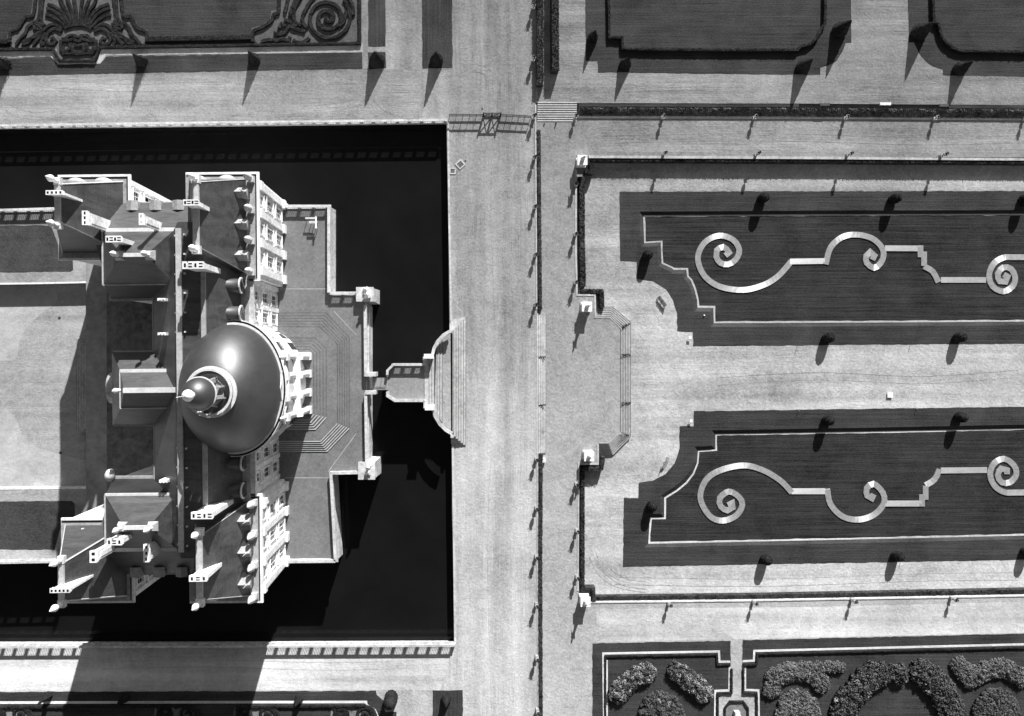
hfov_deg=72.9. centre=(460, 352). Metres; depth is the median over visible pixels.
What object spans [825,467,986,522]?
metal scroll
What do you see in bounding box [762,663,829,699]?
shrub bed
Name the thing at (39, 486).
retaining wall
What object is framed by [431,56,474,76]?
wheel track
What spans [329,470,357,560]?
parapet
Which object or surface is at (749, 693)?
box hedge
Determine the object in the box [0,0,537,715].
gravel terrace
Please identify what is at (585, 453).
statue pedestal
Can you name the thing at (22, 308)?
forecourt sand
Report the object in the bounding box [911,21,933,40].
clipped yew
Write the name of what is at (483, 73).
wheel track
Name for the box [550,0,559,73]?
hedge
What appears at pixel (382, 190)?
moat water
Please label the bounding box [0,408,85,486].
forecourt sand
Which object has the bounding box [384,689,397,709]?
clipped yew
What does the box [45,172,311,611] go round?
chateau
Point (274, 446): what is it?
window
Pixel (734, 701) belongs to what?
box hedge
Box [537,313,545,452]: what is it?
garden steps
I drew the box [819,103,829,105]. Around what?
garden bench
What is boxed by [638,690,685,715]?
shrub bed
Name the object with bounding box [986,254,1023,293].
metal scroll
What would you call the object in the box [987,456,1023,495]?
metal scroll
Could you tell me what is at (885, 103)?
garden bench
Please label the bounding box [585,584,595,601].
hedge
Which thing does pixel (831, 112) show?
sloping hedge
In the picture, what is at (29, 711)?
box embroidery
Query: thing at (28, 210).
balustrade
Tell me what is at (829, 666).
shrub bed
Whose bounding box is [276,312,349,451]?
garden staircase
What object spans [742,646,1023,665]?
box hedge
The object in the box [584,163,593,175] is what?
hedge
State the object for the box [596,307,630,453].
parterre staircase
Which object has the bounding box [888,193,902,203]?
clipped yew
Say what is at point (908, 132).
gravel lane
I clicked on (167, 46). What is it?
box hedge
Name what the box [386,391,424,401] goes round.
parapet
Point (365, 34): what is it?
edging path
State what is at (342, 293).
balustrade
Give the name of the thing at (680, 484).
grass bank
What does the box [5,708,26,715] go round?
embroidery bed
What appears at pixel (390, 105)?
wheel track
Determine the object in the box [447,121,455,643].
kerb
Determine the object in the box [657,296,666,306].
garden bench
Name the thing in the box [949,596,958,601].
garden urn
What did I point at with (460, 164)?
well cover
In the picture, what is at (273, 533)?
window
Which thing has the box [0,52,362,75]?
lawn
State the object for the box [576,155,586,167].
statue pedestal
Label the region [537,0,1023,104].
gravel lane
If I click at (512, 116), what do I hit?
wooden fence
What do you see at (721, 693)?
box hedge
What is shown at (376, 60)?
clipped yew
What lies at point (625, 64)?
clipped yew
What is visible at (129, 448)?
court paving
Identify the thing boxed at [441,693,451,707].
clipped yew
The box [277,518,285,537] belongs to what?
window
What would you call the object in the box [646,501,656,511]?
clipped yew
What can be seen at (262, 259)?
window
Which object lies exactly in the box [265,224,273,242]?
window
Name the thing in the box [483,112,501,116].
wooden gate
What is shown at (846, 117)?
garden urn
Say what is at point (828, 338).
clipped yew
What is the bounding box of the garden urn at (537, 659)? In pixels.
[535,654,539,661]
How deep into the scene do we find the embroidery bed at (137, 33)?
134.95 m
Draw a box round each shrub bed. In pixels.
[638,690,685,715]
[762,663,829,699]
[774,688,820,715]
[781,660,845,673]
[829,660,892,715]
[888,662,909,685]
[907,658,967,715]
[949,655,1023,688]
[971,687,1021,715]
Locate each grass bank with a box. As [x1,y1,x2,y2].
[639,210,1023,326]
[644,425,1023,547]
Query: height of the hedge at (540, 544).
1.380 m
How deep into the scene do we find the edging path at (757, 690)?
135.82 m
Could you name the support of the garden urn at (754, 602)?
on the gravel path at (583, 405)
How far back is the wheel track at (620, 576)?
137.47 m
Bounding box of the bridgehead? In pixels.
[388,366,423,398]
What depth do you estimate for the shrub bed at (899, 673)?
134.81 m
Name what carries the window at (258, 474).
in the chateau
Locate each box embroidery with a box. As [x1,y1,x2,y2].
[0,704,33,715]
[7,0,148,55]
[156,704,200,715]
[235,704,279,715]
[250,0,354,42]
[332,705,376,715]
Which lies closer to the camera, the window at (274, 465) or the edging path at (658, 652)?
the window at (274, 465)
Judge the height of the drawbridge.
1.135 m
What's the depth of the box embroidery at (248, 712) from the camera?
134.61 m
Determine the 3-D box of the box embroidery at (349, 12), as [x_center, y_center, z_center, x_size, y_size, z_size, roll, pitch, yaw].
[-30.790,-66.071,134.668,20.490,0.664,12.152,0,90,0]
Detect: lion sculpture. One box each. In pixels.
[363,287,370,298]
[365,463,371,474]
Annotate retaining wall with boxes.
[5,283,81,486]
[535,105,536,308]
[537,453,538,706]
[575,170,595,317]
[577,444,598,590]
[587,156,1023,160]
[591,593,1023,602]
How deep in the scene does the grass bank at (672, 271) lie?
137.71 m
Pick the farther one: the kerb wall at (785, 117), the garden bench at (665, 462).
the garden bench at (665, 462)
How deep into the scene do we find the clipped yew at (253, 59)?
133.46 m
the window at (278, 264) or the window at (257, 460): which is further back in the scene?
the window at (278, 264)
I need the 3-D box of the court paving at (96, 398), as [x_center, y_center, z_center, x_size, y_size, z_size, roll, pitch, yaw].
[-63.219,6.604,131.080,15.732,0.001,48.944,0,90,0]
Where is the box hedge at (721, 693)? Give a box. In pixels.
[716,668,732,715]
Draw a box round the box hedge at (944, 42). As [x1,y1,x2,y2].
[930,0,1023,53]
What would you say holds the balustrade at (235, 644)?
on the moat wall at (233, 641)
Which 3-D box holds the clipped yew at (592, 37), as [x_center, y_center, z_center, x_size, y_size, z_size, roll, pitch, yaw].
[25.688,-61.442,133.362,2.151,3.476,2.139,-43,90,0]
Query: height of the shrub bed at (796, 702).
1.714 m
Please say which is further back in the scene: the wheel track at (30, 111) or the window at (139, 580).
the wheel track at (30, 111)
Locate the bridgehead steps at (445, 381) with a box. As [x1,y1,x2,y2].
[424,317,465,444]
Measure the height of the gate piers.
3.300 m
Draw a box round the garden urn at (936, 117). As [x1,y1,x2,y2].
[931,113,940,120]
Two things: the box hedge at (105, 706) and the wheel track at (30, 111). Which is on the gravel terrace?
the wheel track at (30, 111)
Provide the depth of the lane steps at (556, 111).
135.39 m
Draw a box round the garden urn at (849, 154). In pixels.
[845,151,853,156]
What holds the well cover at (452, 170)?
on the gravel terrace
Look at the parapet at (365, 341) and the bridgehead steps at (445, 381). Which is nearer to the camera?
the parapet at (365, 341)
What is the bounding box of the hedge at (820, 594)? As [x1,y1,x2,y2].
[595,587,1023,600]
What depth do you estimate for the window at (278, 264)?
128.12 m
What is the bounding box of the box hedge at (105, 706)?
[0,704,190,711]
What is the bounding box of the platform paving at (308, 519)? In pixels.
[0,209,366,558]
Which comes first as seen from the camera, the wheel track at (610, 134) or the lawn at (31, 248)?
the lawn at (31, 248)
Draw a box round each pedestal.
[424,354,433,358]
[425,405,434,409]
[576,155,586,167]
[579,593,590,606]
[580,302,591,311]
[582,450,593,460]
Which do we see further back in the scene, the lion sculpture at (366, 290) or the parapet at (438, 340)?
the parapet at (438, 340)
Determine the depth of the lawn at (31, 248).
131.07 m
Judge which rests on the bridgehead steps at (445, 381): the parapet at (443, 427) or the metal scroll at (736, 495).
the parapet at (443, 427)
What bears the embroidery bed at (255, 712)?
on the lawn at (373, 699)
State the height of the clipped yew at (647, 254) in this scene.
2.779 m
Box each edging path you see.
[0,44,362,63]
[0,701,377,715]
[362,0,368,68]
[602,650,729,715]
[606,660,607,715]
[643,214,1023,322]
[648,428,1023,543]
[714,667,730,715]
[742,643,1023,661]
[744,667,759,715]
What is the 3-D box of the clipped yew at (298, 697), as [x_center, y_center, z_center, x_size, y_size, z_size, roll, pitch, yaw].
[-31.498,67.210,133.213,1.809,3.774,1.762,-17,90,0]
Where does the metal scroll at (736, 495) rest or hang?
on the sunken lawn at (845, 468)
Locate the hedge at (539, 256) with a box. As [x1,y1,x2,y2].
[536,130,542,308]
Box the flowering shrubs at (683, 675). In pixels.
[667,659,713,703]
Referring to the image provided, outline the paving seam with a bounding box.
[279,288,356,477]
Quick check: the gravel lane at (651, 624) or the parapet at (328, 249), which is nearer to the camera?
the parapet at (328, 249)
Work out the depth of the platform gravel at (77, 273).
131.09 m
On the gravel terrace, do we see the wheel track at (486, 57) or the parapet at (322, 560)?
the wheel track at (486, 57)
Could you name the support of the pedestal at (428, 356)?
on the gravel terrace
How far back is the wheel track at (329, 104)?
134.99 m
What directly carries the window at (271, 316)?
in the chateau
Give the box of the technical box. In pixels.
[887,392,892,397]
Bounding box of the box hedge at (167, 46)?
[0,0,360,62]
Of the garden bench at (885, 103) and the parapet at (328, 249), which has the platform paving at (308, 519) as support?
the parapet at (328, 249)
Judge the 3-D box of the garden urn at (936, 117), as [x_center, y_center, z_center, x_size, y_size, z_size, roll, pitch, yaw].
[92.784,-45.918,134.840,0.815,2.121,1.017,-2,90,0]
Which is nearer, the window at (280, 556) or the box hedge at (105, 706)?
the window at (280, 556)
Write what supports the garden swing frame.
on the platform paving at (308, 519)
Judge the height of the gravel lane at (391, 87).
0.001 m
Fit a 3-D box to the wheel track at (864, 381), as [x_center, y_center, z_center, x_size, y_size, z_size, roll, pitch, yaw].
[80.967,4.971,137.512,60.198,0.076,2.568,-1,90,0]
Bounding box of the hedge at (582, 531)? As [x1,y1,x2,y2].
[579,471,584,591]
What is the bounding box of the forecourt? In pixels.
[0,283,85,459]
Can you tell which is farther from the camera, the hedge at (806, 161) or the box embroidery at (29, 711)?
the hedge at (806, 161)
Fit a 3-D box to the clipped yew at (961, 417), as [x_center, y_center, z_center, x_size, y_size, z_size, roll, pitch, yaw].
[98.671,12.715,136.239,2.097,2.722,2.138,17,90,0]
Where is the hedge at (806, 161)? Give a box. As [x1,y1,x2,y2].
[590,155,1023,165]
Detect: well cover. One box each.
[449,168,455,173]
[455,159,465,168]
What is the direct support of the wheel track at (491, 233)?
on the gravel terrace
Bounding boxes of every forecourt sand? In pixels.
[0,286,56,360]
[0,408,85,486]
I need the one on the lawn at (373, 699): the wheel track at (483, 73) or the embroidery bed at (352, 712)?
the embroidery bed at (352, 712)
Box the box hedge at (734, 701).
[724,700,748,715]
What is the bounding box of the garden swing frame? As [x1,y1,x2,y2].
[305,217,317,228]
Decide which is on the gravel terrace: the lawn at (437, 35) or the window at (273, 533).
the lawn at (437, 35)
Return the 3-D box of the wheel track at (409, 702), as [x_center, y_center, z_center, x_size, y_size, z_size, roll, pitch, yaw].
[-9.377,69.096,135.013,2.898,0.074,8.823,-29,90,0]
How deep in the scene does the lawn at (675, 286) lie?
137.47 m
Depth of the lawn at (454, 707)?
134.97 m
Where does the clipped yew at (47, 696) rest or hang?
on the lawn at (373, 699)
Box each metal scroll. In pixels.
[695,233,824,292]
[697,463,824,523]
[823,232,985,282]
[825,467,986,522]
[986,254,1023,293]
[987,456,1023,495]
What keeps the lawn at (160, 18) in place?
on the gravel terrace
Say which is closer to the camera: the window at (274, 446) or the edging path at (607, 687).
the window at (274, 446)
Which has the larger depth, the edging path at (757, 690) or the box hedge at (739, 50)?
the edging path at (757, 690)
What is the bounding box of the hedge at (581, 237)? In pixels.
[578,176,585,286]
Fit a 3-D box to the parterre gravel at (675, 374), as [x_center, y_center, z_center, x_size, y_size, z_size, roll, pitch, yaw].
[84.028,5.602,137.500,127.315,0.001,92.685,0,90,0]
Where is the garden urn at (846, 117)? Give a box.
[842,114,850,120]
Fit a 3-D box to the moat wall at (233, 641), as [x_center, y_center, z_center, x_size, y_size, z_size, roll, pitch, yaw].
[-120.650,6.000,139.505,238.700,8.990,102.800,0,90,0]
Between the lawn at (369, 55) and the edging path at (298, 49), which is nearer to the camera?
the edging path at (298, 49)
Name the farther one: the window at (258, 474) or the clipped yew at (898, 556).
the clipped yew at (898, 556)
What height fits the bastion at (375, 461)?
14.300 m
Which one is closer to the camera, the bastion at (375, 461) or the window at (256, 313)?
the window at (256, 313)
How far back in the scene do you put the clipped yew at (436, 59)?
133.39 m
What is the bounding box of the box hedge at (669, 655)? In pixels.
[604,653,730,715]
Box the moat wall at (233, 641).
[0,122,446,642]
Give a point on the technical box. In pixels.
(889, 394)
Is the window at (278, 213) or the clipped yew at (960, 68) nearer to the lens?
the window at (278, 213)
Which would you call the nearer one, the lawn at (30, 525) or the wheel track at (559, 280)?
the lawn at (30, 525)
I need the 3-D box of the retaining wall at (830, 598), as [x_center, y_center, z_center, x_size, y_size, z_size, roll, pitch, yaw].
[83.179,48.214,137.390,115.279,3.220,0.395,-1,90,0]
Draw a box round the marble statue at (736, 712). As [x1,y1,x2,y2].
[733,710,739,715]
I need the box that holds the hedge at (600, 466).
[581,455,604,470]
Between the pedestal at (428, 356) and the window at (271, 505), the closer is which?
the window at (271, 505)
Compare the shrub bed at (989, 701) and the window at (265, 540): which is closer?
the window at (265, 540)
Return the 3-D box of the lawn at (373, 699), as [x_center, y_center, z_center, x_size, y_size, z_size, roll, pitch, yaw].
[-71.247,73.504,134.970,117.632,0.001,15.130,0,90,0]
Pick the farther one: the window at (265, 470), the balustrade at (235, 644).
the balustrade at (235, 644)
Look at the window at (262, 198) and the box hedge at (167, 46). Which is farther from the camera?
the box hedge at (167, 46)
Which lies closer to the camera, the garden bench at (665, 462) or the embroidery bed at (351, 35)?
the embroidery bed at (351, 35)
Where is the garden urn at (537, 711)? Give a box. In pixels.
[535,707,539,715]
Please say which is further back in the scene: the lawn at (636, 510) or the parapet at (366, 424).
the lawn at (636, 510)
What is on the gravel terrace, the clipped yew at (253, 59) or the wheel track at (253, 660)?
the wheel track at (253, 660)
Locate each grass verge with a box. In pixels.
[578,103,798,106]
[948,105,1023,108]
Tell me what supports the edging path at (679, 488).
on the sunken lawn at (845, 468)
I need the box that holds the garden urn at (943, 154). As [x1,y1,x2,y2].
[939,152,948,157]
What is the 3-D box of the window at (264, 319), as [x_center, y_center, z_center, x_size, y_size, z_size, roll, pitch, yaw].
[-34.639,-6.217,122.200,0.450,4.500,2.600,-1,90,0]
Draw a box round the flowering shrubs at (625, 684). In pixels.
[608,661,657,704]
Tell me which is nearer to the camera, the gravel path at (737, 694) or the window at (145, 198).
the window at (145, 198)
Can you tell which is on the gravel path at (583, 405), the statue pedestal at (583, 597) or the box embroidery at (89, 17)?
the statue pedestal at (583, 597)
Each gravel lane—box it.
[0,69,419,122]
[0,648,451,690]
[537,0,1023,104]
[596,602,1023,641]
[602,120,1023,153]
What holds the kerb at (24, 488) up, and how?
on the platform paving at (308, 519)
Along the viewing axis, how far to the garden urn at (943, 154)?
134.43 m
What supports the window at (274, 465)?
in the chateau
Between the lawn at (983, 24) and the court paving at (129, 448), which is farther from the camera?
the lawn at (983, 24)
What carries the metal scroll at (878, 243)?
on the sunken lawn at (846, 284)
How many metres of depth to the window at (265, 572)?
117.54 m
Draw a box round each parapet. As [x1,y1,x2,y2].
[288,558,335,562]
[327,206,330,292]
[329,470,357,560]
[364,305,367,375]
[364,393,368,461]
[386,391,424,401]
[431,330,450,353]
[432,410,452,434]
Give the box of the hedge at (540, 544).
[538,453,542,715]
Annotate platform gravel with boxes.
[0,225,85,282]
[0,489,85,559]
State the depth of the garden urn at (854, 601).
134.35 m
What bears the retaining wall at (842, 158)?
on the parterre gravel at (675, 374)
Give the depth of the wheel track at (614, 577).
137.48 m
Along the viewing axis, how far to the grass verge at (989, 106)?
134.97 m
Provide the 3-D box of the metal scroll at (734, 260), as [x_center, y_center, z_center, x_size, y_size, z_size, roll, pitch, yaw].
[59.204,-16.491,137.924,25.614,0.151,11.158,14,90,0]
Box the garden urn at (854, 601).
[849,598,857,604]
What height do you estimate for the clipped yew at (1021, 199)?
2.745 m
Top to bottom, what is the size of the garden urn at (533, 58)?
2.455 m
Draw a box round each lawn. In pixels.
[0,0,361,47]
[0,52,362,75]
[0,225,72,272]
[0,501,74,549]
[0,691,396,715]
[368,0,385,46]
[368,52,385,68]
[422,0,452,68]
[433,690,462,715]
[585,0,850,74]
[592,641,730,715]
[619,191,1023,345]
[623,407,1023,566]
[645,215,1023,321]
[650,430,1023,541]
[742,633,1023,715]
[908,0,1023,76]
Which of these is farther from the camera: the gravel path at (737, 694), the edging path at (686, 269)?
the edging path at (686, 269)
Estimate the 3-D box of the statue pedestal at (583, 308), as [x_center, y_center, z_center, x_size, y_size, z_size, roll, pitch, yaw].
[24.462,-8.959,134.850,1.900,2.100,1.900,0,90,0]
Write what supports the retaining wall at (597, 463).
on the parterre gravel at (675, 374)
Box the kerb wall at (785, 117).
[577,116,1021,119]
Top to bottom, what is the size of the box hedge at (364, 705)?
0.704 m
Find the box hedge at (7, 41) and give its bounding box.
[0,38,11,44]
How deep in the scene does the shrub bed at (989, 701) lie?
135.03 m
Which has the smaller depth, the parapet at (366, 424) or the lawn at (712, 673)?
the parapet at (366, 424)
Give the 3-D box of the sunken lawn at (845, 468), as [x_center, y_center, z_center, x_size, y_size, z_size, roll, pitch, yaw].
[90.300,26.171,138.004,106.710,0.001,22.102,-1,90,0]
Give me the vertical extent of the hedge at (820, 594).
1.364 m
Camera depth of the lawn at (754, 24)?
134.97 m
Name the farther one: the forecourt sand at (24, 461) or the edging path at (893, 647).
the edging path at (893, 647)
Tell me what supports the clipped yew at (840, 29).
on the lawn at (754, 24)
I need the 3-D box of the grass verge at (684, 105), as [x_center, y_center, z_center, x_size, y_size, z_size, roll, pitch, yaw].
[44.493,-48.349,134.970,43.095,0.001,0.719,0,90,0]
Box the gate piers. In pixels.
[365,372,377,393]
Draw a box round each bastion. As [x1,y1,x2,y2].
[356,287,379,303]
[358,456,380,479]
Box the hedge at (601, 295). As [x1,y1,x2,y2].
[580,289,604,307]
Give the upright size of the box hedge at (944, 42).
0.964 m
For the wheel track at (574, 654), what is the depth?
135.88 m
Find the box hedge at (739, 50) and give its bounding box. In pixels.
[607,0,826,52]
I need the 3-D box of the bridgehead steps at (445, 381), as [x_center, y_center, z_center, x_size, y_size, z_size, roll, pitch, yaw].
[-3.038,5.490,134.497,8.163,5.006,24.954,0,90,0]
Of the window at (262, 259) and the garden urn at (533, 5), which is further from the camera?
the garden urn at (533, 5)
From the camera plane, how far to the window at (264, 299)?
122.05 m
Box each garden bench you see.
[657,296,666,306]
[662,457,669,467]
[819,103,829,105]
[879,102,890,105]
[938,104,948,106]
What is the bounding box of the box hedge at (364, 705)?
[235,703,370,710]
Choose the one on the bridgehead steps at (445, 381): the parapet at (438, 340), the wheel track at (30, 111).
the parapet at (438, 340)
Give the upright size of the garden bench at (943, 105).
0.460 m
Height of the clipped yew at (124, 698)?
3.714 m
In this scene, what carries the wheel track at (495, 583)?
on the gravel terrace
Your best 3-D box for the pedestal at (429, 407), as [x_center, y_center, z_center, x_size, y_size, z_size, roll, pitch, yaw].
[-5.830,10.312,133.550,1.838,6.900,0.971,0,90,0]
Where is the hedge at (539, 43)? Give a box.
[536,0,543,86]
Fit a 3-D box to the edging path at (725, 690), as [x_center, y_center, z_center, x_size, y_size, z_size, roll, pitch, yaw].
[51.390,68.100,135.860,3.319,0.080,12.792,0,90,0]
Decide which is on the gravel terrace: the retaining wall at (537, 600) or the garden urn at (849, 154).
the retaining wall at (537, 600)
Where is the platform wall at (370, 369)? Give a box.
[13,205,372,561]
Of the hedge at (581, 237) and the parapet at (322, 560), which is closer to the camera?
the parapet at (322, 560)
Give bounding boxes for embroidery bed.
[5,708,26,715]
[7,0,147,58]
[154,708,193,715]
[233,707,277,715]
[251,0,357,42]
[331,707,374,715]
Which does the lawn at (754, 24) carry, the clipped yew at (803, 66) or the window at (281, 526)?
the clipped yew at (803, 66)
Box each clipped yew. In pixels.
[0,57,11,70]
[37,691,51,704]
[116,693,129,706]
[133,54,148,68]
[247,50,260,65]
[295,693,303,706]
[369,51,384,68]
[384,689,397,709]
[430,51,442,66]
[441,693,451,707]
[587,30,597,42]
[619,57,631,69]
[642,250,652,259]
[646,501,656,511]
[757,193,768,203]
[760,554,772,565]
[796,59,812,73]
[821,333,834,342]
[821,415,834,425]
[832,20,851,37]
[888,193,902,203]
[891,551,904,561]
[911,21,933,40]
[952,332,967,342]
[953,61,972,75]
[953,412,968,422]
[1018,195,1023,204]
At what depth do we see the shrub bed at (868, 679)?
134.63 m
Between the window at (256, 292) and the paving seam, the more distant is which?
the paving seam
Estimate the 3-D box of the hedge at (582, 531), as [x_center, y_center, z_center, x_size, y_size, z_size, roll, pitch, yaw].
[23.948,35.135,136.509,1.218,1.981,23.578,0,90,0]
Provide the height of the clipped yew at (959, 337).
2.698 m
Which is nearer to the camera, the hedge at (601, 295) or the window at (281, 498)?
the window at (281, 498)
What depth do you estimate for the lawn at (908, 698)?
135.87 m
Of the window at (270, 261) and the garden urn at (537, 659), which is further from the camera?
the garden urn at (537, 659)
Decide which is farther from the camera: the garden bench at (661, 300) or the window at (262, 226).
the garden bench at (661, 300)
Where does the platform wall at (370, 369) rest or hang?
on the ground
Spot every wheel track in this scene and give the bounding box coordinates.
[0,95,60,118]
[51,80,353,93]
[102,659,409,670]
[300,98,357,113]
[373,95,404,116]
[398,687,422,715]
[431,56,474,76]
[471,64,495,84]
[483,134,494,326]
[484,0,493,114]
[487,460,499,710]
[552,163,562,388]
[552,631,602,681]
[566,125,655,148]
[583,615,609,636]
[589,554,644,591]
[597,556,645,589]
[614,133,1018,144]
[614,572,1018,586]
[717,370,1017,384]
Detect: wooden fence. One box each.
[449,114,482,116]
[501,114,530,118]
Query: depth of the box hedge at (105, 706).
134.52 m
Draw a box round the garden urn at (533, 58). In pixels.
[531,55,535,62]
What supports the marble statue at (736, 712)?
on the gravel path at (737, 694)
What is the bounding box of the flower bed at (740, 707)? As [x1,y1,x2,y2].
[726,703,746,715]
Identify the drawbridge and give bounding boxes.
[365,377,387,389]
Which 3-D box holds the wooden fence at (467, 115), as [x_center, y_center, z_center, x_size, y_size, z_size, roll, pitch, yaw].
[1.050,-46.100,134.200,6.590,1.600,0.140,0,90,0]
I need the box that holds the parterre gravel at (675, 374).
[576,160,1023,596]
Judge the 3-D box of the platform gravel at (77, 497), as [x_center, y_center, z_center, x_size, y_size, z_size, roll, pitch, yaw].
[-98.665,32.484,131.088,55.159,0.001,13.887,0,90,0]
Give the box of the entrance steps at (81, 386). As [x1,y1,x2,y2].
[77,339,85,433]
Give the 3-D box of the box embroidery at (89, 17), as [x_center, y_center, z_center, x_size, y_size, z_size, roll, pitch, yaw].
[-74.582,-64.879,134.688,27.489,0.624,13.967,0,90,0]
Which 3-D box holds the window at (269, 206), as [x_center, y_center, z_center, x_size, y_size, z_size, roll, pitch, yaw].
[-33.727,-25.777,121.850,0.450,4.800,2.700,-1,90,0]
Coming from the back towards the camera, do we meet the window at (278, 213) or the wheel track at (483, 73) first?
the wheel track at (483, 73)
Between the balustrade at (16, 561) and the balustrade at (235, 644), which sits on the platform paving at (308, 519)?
the balustrade at (16, 561)
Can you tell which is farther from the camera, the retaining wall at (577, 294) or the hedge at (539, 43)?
the retaining wall at (577, 294)
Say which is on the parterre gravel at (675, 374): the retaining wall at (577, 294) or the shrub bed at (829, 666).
the retaining wall at (577, 294)
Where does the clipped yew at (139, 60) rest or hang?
on the lawn at (26, 66)
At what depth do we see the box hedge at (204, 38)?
134.52 m
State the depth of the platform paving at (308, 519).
131.10 m
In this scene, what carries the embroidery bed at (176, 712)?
on the lawn at (373, 699)
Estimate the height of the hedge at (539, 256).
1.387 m
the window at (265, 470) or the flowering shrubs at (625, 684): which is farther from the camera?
the flowering shrubs at (625, 684)
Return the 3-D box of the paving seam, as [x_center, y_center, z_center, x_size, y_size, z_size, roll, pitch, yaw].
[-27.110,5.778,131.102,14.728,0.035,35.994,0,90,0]
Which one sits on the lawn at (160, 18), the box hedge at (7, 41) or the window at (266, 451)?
the box hedge at (7, 41)
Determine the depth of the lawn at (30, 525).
131.07 m
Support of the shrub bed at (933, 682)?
on the lawn at (908, 698)
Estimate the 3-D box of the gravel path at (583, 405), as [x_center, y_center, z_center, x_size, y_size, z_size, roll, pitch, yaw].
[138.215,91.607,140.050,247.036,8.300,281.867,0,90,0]
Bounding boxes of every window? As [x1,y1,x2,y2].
[132,187,140,201]
[135,575,144,588]
[142,192,155,201]
[254,288,259,301]
[254,309,259,322]
[256,449,260,464]
[256,470,260,485]
[260,194,264,208]
[260,220,264,236]
[260,250,264,265]
[260,289,268,304]
[260,310,268,324]
[261,444,270,461]
[262,464,270,481]
[263,506,267,520]
[263,535,267,552]
[263,563,267,581]
[265,196,273,215]
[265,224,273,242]
[265,253,274,270]
[268,498,276,518]
[268,525,276,546]
[268,553,277,574]
[269,292,277,306]
[269,312,277,325]
[270,440,278,456]
[271,459,278,475]
[274,203,282,221]
[274,230,282,247]
[274,257,282,273]
[277,492,284,510]
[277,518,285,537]
[277,544,285,564]
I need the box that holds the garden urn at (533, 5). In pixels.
[531,2,535,9]
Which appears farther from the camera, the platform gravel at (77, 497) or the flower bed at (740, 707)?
the flower bed at (740, 707)
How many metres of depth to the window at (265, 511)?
118.00 m
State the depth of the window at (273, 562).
122.15 m
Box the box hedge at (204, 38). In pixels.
[146,34,250,42]
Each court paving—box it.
[86,263,106,511]
[106,290,153,490]
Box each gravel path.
[537,103,1023,715]
[719,665,755,715]
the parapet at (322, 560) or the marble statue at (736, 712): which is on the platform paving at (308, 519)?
the parapet at (322, 560)
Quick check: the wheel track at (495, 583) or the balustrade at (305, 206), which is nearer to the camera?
the balustrade at (305, 206)
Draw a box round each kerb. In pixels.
[0,281,85,489]
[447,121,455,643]
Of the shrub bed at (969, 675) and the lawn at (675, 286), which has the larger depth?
the lawn at (675, 286)
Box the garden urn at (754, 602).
[751,599,758,605]
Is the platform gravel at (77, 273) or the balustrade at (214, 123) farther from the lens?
the balustrade at (214, 123)
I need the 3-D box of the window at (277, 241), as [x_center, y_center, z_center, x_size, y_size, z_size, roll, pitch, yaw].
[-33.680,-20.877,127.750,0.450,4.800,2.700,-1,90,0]
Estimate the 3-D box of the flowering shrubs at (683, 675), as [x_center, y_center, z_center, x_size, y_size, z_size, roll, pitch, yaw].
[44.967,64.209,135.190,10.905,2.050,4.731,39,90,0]
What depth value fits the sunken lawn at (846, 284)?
138.00 m
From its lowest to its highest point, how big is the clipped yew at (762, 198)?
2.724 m
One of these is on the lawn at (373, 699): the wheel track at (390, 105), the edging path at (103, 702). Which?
the edging path at (103, 702)
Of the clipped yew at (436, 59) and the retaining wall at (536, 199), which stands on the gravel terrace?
the retaining wall at (536, 199)
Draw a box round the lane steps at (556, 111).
[537,102,576,121]
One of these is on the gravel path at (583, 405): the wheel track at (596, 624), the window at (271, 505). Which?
the wheel track at (596, 624)
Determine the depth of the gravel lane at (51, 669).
135.00 m
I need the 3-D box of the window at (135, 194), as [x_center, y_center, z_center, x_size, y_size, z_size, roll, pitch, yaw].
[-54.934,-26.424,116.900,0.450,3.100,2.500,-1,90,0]
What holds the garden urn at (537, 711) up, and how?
on the gravel terrace
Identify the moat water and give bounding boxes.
[0,124,453,641]
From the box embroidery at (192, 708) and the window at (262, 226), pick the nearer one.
the window at (262, 226)
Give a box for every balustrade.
[0,119,446,128]
[0,208,53,212]
[0,559,56,563]
[0,641,454,647]
[285,205,328,208]
[329,292,355,294]
[386,363,425,376]
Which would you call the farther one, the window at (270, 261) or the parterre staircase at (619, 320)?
the parterre staircase at (619, 320)
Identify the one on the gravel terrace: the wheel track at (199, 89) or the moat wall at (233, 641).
the wheel track at (199, 89)
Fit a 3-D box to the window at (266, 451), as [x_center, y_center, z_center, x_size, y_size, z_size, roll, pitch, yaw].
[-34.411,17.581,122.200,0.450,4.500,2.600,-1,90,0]
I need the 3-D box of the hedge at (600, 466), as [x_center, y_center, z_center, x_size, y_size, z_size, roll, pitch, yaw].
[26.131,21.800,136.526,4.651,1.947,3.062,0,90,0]
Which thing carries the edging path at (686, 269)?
on the sunken lawn at (846, 284)
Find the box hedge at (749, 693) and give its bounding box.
[742,668,757,715]
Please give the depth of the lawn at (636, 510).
137.47 m
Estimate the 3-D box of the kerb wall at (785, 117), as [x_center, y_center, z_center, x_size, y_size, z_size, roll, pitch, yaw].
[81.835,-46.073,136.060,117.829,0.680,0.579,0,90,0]
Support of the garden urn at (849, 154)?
on the gravel path at (583, 405)
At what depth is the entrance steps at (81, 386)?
132.12 m
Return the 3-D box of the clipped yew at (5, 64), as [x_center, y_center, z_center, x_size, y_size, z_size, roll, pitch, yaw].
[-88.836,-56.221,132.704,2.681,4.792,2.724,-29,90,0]
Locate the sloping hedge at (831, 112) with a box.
[578,107,1023,118]
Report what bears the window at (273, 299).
in the chateau
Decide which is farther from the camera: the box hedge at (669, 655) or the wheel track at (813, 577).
the wheel track at (813, 577)

